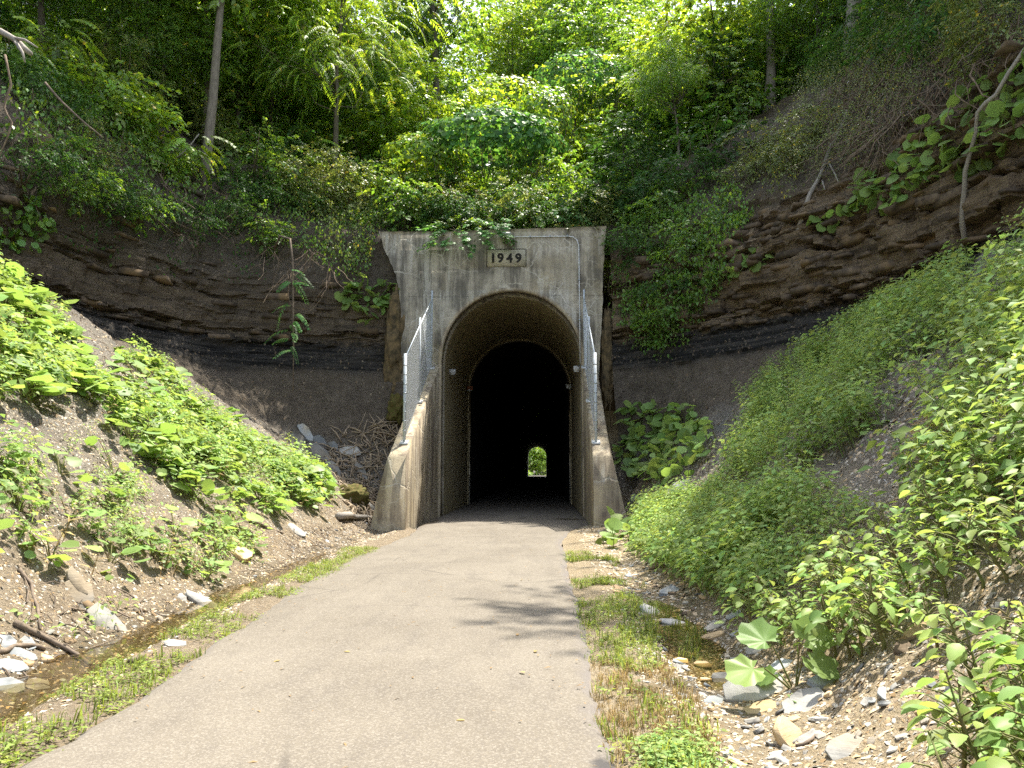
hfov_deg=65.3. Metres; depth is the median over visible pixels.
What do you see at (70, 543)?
coltsfoot
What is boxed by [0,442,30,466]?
coltsfoot
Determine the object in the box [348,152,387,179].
shrub
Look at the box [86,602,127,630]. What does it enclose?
stone slab
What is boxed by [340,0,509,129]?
dark trunk tree
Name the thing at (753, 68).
background tree
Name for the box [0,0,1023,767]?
hillside
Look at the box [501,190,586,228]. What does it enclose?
shrub
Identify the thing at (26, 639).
stone slab
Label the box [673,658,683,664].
stone
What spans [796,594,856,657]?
jewelweed
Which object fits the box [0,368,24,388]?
coltsfoot
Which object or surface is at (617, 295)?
ivy
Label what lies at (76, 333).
coltsfoot
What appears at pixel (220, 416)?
coltsfoot
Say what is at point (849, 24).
thick tree
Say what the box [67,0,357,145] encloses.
background tree
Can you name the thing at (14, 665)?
stone slab
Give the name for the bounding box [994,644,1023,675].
jewelweed
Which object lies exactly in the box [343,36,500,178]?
background tree
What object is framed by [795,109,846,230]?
fallen branch
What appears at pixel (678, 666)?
stone
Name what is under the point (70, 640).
stone
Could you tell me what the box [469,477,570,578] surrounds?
ground
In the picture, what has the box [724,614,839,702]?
coltsfoot
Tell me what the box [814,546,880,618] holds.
jewelweed
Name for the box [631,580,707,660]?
grass
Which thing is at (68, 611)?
gravel
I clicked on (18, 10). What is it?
background tree
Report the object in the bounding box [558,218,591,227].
creeper
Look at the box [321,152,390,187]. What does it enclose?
shrub
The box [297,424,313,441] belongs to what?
stone slab
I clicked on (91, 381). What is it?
coltsfoot
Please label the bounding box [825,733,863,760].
stone slab
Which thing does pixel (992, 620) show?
jewelweed
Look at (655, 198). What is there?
shrub
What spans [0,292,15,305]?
coltsfoot
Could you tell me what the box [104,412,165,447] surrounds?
coltsfoot
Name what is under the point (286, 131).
shrub
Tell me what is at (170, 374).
coltsfoot
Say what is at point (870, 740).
stone
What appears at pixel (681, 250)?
shrub
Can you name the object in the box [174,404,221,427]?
coltsfoot
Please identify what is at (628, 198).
shrub
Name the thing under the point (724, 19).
maple tree
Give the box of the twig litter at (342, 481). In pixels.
[315,412,398,524]
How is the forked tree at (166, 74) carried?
on the hillside
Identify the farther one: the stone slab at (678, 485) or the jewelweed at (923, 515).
the stone slab at (678, 485)
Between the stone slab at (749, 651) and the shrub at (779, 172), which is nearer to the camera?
the stone slab at (749, 651)
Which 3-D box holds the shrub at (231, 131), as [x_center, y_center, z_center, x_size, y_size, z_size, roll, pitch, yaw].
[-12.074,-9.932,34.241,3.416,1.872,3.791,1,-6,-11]
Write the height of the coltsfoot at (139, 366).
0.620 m
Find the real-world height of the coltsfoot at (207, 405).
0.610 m
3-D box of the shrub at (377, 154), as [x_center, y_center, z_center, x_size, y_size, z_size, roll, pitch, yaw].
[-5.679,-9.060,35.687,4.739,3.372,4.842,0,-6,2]
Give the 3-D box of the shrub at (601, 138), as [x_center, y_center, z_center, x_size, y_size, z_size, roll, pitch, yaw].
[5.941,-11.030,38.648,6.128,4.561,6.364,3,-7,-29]
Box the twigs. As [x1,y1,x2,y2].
[0,522,369,687]
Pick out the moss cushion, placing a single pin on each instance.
(395, 408)
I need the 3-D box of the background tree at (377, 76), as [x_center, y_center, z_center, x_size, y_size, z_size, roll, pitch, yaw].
[-7.065,-13.546,40.263,8.047,8.067,7.614,0,-6,2]
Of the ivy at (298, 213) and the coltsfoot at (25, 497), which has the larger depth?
the ivy at (298, 213)
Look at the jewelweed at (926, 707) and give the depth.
3.07 m
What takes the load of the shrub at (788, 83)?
on the hillside
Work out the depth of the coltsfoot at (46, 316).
14.94 m
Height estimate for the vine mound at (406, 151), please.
2.903 m
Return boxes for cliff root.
[163,179,203,196]
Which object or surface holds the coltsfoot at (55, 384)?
on the hillside
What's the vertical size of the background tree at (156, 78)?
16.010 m
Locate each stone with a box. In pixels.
[64,637,76,643]
[672,657,688,663]
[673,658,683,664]
[673,663,681,669]
[698,595,706,598]
[707,706,713,711]
[723,751,732,757]
[727,756,745,765]
[744,717,760,723]
[753,726,764,733]
[765,740,775,746]
[766,753,780,759]
[769,750,782,754]
[775,755,788,764]
[781,744,791,750]
[783,671,793,678]
[788,715,801,721]
[807,716,828,721]
[814,732,825,738]
[823,685,835,690]
[823,691,833,696]
[853,663,863,673]
[853,729,861,737]
[860,697,872,706]
[867,736,874,744]
[877,701,890,706]
[883,663,893,672]
[886,746,899,753]
[890,682,896,690]
[894,671,907,679]
[894,733,907,740]
[920,717,928,724]
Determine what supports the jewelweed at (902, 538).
on the hillside
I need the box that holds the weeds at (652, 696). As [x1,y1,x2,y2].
[589,646,727,767]
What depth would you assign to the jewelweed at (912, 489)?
6.22 m
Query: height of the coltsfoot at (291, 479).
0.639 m
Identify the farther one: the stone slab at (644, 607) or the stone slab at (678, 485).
the stone slab at (678, 485)
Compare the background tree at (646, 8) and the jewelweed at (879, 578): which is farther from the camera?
the background tree at (646, 8)
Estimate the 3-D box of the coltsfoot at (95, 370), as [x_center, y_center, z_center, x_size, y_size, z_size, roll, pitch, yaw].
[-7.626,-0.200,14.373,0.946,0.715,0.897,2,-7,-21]
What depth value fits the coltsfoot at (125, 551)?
9.64 m
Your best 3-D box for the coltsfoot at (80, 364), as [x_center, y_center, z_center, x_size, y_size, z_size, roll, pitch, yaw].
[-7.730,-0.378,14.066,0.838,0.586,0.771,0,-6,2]
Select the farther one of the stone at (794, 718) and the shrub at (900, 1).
the shrub at (900, 1)
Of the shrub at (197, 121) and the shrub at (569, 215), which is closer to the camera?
the shrub at (569, 215)
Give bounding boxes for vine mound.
[379,131,469,196]
[412,102,569,191]
[466,74,547,130]
[512,84,580,166]
[529,46,637,124]
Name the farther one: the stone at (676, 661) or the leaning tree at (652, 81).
the leaning tree at (652, 81)
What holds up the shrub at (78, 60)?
on the hillside
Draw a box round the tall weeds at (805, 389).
[726,313,890,480]
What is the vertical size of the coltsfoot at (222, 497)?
0.676 m
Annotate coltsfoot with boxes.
[0,257,27,277]
[0,269,31,293]
[0,270,38,311]
[0,281,34,313]
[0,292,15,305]
[0,294,14,316]
[0,306,55,342]
[0,317,40,333]
[0,328,24,348]
[0,328,40,353]
[0,339,71,395]
[0,347,25,368]
[0,361,65,397]
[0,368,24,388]
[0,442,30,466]
[0,474,48,512]
[0,507,14,552]
[2,277,48,301]
[6,345,76,391]
[10,313,71,351]
[11,286,61,318]
[11,298,64,328]
[13,277,60,299]
[27,285,78,310]
[30,526,79,561]
[35,311,86,337]
[38,446,92,481]
[39,478,106,521]
[43,362,109,393]
[45,349,94,378]
[46,344,92,367]
[54,329,97,352]
[70,368,125,397]
[75,349,131,377]
[83,536,150,562]
[84,361,114,382]
[84,436,138,478]
[101,487,125,502]
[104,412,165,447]
[105,377,154,413]
[109,394,175,436]
[111,351,147,379]
[111,374,139,386]
[119,349,161,378]
[122,372,164,393]
[124,393,172,420]
[132,351,164,367]
[133,524,174,558]
[136,378,182,402]
[138,390,178,418]
[138,417,196,445]
[147,362,186,378]
[151,368,190,388]
[161,366,192,381]
[162,457,224,499]
[162,504,196,532]
[166,461,228,499]
[169,382,211,407]
[171,391,201,409]
[172,432,215,454]
[173,405,204,419]
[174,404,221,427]
[177,403,223,424]
[181,554,232,580]
[182,465,224,493]
[185,444,235,473]
[190,519,236,551]
[202,513,236,532]
[207,416,237,428]
[210,434,247,452]
[211,406,248,421]
[217,434,246,460]
[222,520,268,546]
[241,474,288,501]
[249,438,288,461]
[259,436,276,450]
[262,463,302,474]
[270,439,301,459]
[272,474,315,499]
[300,468,324,482]
[301,465,332,479]
[306,493,333,507]
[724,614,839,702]
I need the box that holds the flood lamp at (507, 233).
[498,232,510,238]
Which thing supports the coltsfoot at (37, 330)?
on the hillside
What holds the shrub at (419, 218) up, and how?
on the hillside
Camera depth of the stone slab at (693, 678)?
6.24 m
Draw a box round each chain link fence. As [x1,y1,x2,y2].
[399,291,434,444]
[581,289,600,443]
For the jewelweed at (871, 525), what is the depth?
6.84 m
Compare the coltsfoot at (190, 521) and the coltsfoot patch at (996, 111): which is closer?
the coltsfoot at (190, 521)
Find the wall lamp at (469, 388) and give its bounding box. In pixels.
[467,385,472,390]
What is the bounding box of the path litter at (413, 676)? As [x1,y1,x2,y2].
[136,523,594,767]
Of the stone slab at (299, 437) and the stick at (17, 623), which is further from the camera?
the stone slab at (299, 437)
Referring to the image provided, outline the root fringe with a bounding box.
[10,83,310,297]
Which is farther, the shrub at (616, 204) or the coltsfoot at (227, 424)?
the shrub at (616, 204)
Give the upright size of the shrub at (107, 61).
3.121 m
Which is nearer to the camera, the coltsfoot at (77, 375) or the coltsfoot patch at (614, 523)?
the coltsfoot at (77, 375)
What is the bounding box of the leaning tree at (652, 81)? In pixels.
[619,36,711,167]
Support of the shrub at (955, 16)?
on the hillside
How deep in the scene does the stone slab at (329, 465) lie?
25.79 m
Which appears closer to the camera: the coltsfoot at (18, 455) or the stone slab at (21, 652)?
the stone slab at (21, 652)
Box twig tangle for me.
[253,246,350,311]
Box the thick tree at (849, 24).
[839,0,861,74]
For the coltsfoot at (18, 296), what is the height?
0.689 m
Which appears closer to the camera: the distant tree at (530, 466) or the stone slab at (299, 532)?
the stone slab at (299, 532)
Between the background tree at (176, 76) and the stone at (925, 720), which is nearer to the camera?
the stone at (925, 720)
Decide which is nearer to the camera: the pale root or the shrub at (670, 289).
the pale root
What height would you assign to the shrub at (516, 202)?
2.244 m
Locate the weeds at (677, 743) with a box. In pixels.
[618,720,746,767]
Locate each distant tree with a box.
[528,447,545,474]
[528,451,543,474]
[529,447,545,474]
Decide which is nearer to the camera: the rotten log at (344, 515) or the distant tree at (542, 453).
the rotten log at (344, 515)
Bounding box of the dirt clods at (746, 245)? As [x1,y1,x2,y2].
[0,1,1023,487]
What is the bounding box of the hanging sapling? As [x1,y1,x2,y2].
[265,235,312,381]
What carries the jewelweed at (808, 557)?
on the hillside
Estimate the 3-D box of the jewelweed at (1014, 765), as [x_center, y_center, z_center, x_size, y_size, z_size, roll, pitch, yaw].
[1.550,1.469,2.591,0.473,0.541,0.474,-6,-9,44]
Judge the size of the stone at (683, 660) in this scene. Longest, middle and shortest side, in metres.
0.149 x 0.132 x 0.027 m
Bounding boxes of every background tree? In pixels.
[0,0,122,68]
[0,0,141,58]
[2,0,78,25]
[24,0,200,79]
[55,0,257,97]
[60,6,183,116]
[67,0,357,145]
[81,3,199,105]
[90,3,284,115]
[94,0,363,149]
[132,0,370,148]
[170,1,421,153]
[182,0,360,152]
[249,0,451,160]
[297,36,442,163]
[332,28,525,176]
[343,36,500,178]
[438,78,525,186]
[441,0,576,138]
[444,0,591,103]
[464,28,511,82]
[490,0,646,83]
[490,55,643,178]
[491,0,629,152]
[493,87,605,180]
[505,56,631,186]
[506,0,681,129]
[549,0,725,57]
[555,0,708,137]
[556,11,711,158]
[583,0,744,145]
[618,12,770,146]
[631,0,782,127]
[660,0,816,138]
[673,0,879,97]
[704,0,902,91]
[734,0,884,83]
[785,0,893,43]
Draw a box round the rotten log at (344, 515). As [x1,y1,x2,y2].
[335,511,372,519]
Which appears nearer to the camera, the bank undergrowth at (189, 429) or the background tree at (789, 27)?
the bank undergrowth at (189, 429)
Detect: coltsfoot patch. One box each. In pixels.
[334,272,400,324]
[595,506,649,547]
[612,399,717,487]
[691,247,773,290]
[806,195,864,232]
[843,48,1023,215]
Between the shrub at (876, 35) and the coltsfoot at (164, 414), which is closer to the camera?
the coltsfoot at (164, 414)
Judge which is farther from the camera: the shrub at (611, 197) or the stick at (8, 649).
the shrub at (611, 197)
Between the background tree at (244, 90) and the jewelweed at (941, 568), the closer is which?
the jewelweed at (941, 568)
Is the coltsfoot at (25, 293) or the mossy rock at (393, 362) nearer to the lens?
the coltsfoot at (25, 293)
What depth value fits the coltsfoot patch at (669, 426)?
23.57 m
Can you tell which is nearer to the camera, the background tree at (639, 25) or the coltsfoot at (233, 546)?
the coltsfoot at (233, 546)
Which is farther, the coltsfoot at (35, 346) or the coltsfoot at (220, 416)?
the coltsfoot at (220, 416)
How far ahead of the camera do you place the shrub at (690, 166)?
28.74 m
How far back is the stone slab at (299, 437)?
26.26 m
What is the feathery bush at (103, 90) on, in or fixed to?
on the hillside
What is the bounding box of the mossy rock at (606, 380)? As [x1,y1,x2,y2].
[600,306,612,411]
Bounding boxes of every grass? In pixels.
[0,545,379,767]
[563,550,670,668]
[589,656,725,767]
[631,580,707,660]
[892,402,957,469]
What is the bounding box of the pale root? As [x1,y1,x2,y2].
[0,54,12,155]
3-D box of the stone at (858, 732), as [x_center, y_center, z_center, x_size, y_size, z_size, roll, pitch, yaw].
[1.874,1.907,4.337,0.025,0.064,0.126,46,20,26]
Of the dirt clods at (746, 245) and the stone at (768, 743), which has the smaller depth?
the stone at (768, 743)
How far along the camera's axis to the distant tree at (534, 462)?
257.30 m
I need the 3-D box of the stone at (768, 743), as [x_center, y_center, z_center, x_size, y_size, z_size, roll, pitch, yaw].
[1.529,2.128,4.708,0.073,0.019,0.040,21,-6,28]
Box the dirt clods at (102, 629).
[0,320,375,675]
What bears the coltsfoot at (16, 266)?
on the hillside
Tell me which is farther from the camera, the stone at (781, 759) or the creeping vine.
the creeping vine
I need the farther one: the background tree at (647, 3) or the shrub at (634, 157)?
the background tree at (647, 3)
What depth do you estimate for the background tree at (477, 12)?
59.18 m
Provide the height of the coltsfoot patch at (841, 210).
0.785 m
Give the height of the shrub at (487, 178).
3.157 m
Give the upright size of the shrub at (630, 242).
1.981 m
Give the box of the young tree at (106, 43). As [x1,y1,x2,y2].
[104,3,113,69]
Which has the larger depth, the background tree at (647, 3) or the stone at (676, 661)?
the background tree at (647, 3)
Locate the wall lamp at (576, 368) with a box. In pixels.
[573,365,579,371]
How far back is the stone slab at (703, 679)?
6.23 m
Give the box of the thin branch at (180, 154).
[167,134,198,172]
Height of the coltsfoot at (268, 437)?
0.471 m
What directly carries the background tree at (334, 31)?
on the hillside
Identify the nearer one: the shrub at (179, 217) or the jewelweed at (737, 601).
the jewelweed at (737, 601)
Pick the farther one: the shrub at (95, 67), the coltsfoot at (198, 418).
the shrub at (95, 67)
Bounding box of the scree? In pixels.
[0,312,388,486]
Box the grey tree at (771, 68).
[762,0,775,112]
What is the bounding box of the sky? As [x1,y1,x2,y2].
[325,0,815,96]
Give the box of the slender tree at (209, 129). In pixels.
[185,0,339,189]
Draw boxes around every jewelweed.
[722,581,776,625]
[726,577,762,619]
[745,576,797,625]
[751,589,802,645]
[768,596,824,651]
[781,558,822,601]
[788,560,841,609]
[795,546,866,616]
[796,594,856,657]
[797,535,846,579]
[799,569,865,624]
[804,543,848,578]
[804,598,876,660]
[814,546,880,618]
[819,529,875,575]
[822,600,891,656]
[828,567,916,649]
[834,572,913,651]
[841,564,901,621]
[842,505,898,567]
[851,501,916,561]
[851,546,905,592]
[862,528,936,596]
[896,519,963,578]
[898,478,978,538]
[898,595,967,650]
[898,728,958,767]
[900,669,1023,765]
[901,676,1023,767]
[905,482,960,525]
[908,534,973,598]
[911,502,960,557]
[913,601,1016,721]
[915,505,1008,588]
[916,615,1023,716]
[933,490,999,555]
[937,687,1023,758]
[946,513,1023,582]
[948,448,1020,503]
[951,461,1023,529]
[956,493,1023,565]
[959,598,1023,683]
[970,740,1023,767]
[971,618,1023,702]
[972,667,1023,734]
[973,692,1023,750]
[975,484,1023,550]
[976,686,1023,741]
[978,603,1023,655]
[989,634,1023,690]
[992,489,1023,536]
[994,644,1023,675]
[995,458,1023,490]
[1007,517,1023,549]
[1011,763,1023,767]
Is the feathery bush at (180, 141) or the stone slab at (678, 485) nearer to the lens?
the stone slab at (678, 485)
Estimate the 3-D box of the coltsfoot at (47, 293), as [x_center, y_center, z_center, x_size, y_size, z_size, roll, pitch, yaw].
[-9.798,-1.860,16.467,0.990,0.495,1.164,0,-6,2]
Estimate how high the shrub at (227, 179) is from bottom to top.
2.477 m
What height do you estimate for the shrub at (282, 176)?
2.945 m
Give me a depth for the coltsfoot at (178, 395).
18.65 m
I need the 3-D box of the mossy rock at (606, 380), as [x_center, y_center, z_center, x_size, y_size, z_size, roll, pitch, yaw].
[3.448,-0.938,28.956,0.546,3.946,1.007,0,-6,2]
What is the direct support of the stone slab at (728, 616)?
on the hillside
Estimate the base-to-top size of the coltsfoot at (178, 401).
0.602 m
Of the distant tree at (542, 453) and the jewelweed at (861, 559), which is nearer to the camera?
the jewelweed at (861, 559)
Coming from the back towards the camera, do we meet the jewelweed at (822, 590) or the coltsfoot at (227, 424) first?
the coltsfoot at (227, 424)
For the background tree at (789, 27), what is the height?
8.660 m
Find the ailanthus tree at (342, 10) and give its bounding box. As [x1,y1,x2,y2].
[213,0,466,179]
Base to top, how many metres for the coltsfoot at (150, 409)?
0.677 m
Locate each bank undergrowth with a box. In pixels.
[0,249,342,520]
[0,390,268,638]
[0,414,272,576]
[622,450,882,616]
[702,202,1023,513]
[713,276,1023,766]
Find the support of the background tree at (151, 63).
on the hillside
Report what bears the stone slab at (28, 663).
on the hillside
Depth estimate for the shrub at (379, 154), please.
36.89 m
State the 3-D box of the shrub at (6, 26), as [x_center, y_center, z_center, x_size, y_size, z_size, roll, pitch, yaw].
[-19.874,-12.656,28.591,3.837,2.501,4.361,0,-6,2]
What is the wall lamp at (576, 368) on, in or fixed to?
attached to the railway tunnel
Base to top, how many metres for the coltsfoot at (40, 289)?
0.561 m
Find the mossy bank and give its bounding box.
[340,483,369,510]
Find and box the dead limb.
[957,49,1023,261]
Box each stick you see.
[0,643,46,654]
[12,619,91,666]
[17,568,41,629]
[127,650,153,663]
[249,521,283,533]
[305,441,348,457]
[649,560,673,569]
[796,734,814,746]
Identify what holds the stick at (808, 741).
on the gravel at (899, 759)
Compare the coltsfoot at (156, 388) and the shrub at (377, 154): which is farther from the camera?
the shrub at (377, 154)
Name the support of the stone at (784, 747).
on the hillside
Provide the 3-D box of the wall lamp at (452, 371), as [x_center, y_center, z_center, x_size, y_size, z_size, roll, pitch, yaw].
[-2.348,-0.492,31.542,0.245,0.247,0.216,0,-6,2]
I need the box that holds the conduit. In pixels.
[512,235,580,362]
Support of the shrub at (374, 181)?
on the hillside
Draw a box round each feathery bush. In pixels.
[36,33,205,158]
[59,67,171,118]
[114,132,241,189]
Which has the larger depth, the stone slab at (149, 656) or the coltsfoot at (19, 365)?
the coltsfoot at (19, 365)
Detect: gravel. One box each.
[0,336,400,729]
[579,323,1019,619]
[615,342,1023,767]
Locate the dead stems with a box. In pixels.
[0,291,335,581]
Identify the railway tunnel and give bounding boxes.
[370,226,625,530]
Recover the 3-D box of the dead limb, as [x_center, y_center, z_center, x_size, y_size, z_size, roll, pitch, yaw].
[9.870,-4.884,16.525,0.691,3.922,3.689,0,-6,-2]
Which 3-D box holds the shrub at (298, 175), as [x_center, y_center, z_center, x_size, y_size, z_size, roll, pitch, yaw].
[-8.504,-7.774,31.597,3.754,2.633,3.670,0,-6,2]
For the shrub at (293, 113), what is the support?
on the hillside
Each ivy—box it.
[0,179,56,253]
[1,54,209,220]
[64,194,276,295]
[215,190,383,287]
[318,185,384,269]
[603,260,628,326]
[608,167,759,360]
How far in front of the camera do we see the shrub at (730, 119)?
36.42 m
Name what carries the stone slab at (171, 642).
on the hillside
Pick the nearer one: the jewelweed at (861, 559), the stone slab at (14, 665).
the jewelweed at (861, 559)
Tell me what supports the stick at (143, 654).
on the hillside
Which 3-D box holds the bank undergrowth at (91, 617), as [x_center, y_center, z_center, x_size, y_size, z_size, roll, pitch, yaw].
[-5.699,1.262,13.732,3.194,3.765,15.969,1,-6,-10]
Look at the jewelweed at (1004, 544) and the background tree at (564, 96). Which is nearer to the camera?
the jewelweed at (1004, 544)
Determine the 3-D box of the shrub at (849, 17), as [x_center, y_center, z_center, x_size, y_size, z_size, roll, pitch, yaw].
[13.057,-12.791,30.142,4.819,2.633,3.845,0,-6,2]
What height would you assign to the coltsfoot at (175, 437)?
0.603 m
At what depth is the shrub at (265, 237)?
28.61 m
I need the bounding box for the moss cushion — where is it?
[386,393,402,424]
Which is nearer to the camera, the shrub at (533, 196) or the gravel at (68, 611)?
the gravel at (68, 611)
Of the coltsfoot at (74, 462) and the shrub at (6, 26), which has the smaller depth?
the coltsfoot at (74, 462)
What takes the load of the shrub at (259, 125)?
on the hillside
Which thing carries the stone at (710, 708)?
on the hillside
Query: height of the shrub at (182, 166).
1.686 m
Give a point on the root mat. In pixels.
(897, 116)
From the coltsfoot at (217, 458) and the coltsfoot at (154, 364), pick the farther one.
the coltsfoot at (154, 364)
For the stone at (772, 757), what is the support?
on the hillside
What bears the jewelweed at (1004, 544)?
on the hillside
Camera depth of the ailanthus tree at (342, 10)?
35.13 m
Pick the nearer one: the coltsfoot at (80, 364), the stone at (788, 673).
the stone at (788, 673)
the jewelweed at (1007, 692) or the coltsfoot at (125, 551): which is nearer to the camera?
the jewelweed at (1007, 692)
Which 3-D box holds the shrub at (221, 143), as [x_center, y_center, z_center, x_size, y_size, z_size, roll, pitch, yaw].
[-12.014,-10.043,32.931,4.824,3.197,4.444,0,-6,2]
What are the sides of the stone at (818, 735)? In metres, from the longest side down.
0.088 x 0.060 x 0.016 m
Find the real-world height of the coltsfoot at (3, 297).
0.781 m
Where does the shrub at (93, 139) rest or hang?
on the hillside
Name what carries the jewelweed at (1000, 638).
on the hillside
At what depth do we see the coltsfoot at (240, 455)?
16.80 m
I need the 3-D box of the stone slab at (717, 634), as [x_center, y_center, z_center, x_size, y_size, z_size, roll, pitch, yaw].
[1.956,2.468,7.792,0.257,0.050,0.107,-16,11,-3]
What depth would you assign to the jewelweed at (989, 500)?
4.61 m
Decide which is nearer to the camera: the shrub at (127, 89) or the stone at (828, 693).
the stone at (828, 693)
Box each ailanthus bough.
[221,0,399,111]
[318,28,425,115]
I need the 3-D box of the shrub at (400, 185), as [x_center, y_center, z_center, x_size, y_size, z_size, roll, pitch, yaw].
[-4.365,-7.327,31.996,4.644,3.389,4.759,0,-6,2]
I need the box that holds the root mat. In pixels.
[779,6,1023,199]
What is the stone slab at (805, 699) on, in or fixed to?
on the hillside
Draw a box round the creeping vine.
[416,217,517,258]
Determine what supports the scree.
on the hillside
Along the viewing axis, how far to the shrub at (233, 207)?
28.13 m
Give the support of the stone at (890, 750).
on the hillside
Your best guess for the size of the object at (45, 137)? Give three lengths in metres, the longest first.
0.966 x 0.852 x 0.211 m
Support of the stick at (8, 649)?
on the hillside
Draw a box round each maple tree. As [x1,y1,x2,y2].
[574,106,672,199]
[624,0,807,137]
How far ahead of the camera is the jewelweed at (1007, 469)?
4.91 m
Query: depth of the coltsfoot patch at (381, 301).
29.26 m
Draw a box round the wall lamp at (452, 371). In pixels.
[449,368,455,374]
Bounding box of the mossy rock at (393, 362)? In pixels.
[383,284,404,392]
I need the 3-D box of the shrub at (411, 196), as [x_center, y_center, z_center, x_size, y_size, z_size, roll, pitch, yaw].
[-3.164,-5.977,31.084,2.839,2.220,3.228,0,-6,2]
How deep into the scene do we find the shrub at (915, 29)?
19.62 m
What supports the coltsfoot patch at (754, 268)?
on the hillside
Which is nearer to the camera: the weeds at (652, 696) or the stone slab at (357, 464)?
the weeds at (652, 696)
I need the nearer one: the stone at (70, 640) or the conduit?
the stone at (70, 640)
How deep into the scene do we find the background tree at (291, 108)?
40.82 m
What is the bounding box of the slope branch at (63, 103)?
[44,82,102,137]
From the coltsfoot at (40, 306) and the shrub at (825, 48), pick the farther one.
the shrub at (825, 48)
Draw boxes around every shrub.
[0,0,28,44]
[0,0,61,55]
[0,11,16,44]
[0,16,60,86]
[0,32,102,105]
[0,51,106,134]
[0,123,107,209]
[4,19,107,82]
[23,134,125,219]
[26,33,111,81]
[35,45,181,131]
[51,108,136,177]
[61,155,162,227]
[66,48,131,72]
[67,18,199,128]
[72,52,120,97]
[85,53,177,118]
[102,173,185,237]
[106,71,182,120]
[106,115,172,142]
[144,152,205,189]
[148,189,228,241]
[149,92,217,135]
[163,141,214,167]
[167,111,195,130]
[170,109,256,133]
[173,86,283,163]
[173,96,266,143]
[183,94,298,139]
[186,157,295,212]
[187,116,307,192]
[193,189,256,231]
[198,126,267,164]
[223,122,326,168]
[225,199,297,255]
[226,163,331,215]
[238,118,289,157]
[245,90,332,169]
[245,152,344,215]
[257,148,364,222]
[263,140,339,173]
[287,136,403,217]
[287,151,392,223]
[291,102,435,176]
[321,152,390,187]
[322,167,404,208]
[340,134,425,197]
[347,177,441,231]
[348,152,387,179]
[353,150,458,231]
[360,137,429,182]
[366,185,472,231]
[376,122,479,188]
[379,138,480,191]
[380,148,484,207]
[394,179,481,230]
[397,194,460,231]
[404,158,501,215]
[418,189,499,230]
[428,198,514,236]
[452,188,526,228]
[457,174,553,229]
[459,151,529,195]
[463,152,494,185]
[465,196,536,229]
[466,152,570,210]
[470,190,516,216]
[479,154,564,192]
[484,179,585,229]
[486,121,614,192]
[489,148,591,209]
[489,204,591,228]
[490,186,555,218]
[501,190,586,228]
[520,165,565,196]
[523,188,599,228]
[528,140,634,211]
[534,183,606,244]
[545,179,643,226]
[548,184,634,243]
[568,103,699,180]
[580,177,638,218]
[599,157,685,213]
[600,225,668,275]
[603,257,610,270]
[608,108,694,177]
[608,148,669,178]
[611,137,675,171]
[612,176,704,237]
[625,260,705,304]
[627,113,711,167]
[628,125,738,210]
[631,295,694,342]
[640,97,757,150]
[642,217,720,273]
[667,89,775,169]
[680,65,795,149]
[704,104,761,146]
[707,90,789,129]
[710,109,809,188]
[737,124,806,217]
[742,100,838,178]
[762,0,1023,195]
[776,55,840,96]
[782,61,839,91]
[793,0,897,82]
[803,5,910,84]
[821,0,972,77]
[855,0,918,29]
[855,0,945,71]
[881,0,1023,81]
[908,0,1023,88]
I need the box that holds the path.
[20,475,615,767]
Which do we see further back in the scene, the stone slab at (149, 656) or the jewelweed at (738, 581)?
the jewelweed at (738, 581)
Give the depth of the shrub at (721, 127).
29.65 m
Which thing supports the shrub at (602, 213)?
on the hillside
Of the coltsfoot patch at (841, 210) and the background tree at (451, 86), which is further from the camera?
the background tree at (451, 86)
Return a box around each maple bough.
[584,141,722,194]
[597,33,739,127]
[665,30,764,108]
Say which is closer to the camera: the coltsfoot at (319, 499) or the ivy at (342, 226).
the coltsfoot at (319, 499)
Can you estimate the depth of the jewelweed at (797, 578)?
6.38 m
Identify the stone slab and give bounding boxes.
[0,635,16,647]
[0,658,28,671]
[0,677,25,692]
[9,647,37,660]
[20,635,35,643]
[23,659,33,666]
[25,678,49,689]
[39,654,53,662]
[65,566,87,593]
[65,578,94,609]
[82,600,93,608]
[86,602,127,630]
[132,653,151,659]
[164,639,186,645]
[177,593,186,601]
[185,589,217,607]
[231,546,252,562]
[287,523,305,537]
[290,432,305,445]
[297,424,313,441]
[309,442,331,459]
[313,435,326,448]
[325,457,340,475]
[327,441,337,449]
[340,446,360,456]
[354,461,366,479]
[628,493,635,504]
[640,603,659,613]
[659,585,679,595]
[660,618,685,627]
[667,479,689,492]
[686,676,697,679]
[693,661,711,669]
[700,630,724,641]
[700,677,711,681]
[703,695,722,703]
[704,619,726,631]
[711,672,727,682]
[723,672,782,701]
[725,608,742,619]
[743,699,776,713]
[745,647,762,654]
[771,658,792,669]
[772,715,801,746]
[781,687,824,712]
[797,729,818,742]
[807,674,834,688]
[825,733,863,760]
[877,686,885,699]
[893,639,911,654]
[903,621,926,640]
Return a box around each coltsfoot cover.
[0,457,254,582]
[736,229,1023,477]
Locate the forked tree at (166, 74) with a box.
[160,7,169,114]
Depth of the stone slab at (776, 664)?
6.14 m
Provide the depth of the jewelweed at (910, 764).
2.85 m
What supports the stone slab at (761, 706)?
on the hillside
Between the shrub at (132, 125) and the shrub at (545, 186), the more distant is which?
the shrub at (545, 186)
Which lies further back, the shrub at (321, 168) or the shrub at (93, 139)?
the shrub at (321, 168)

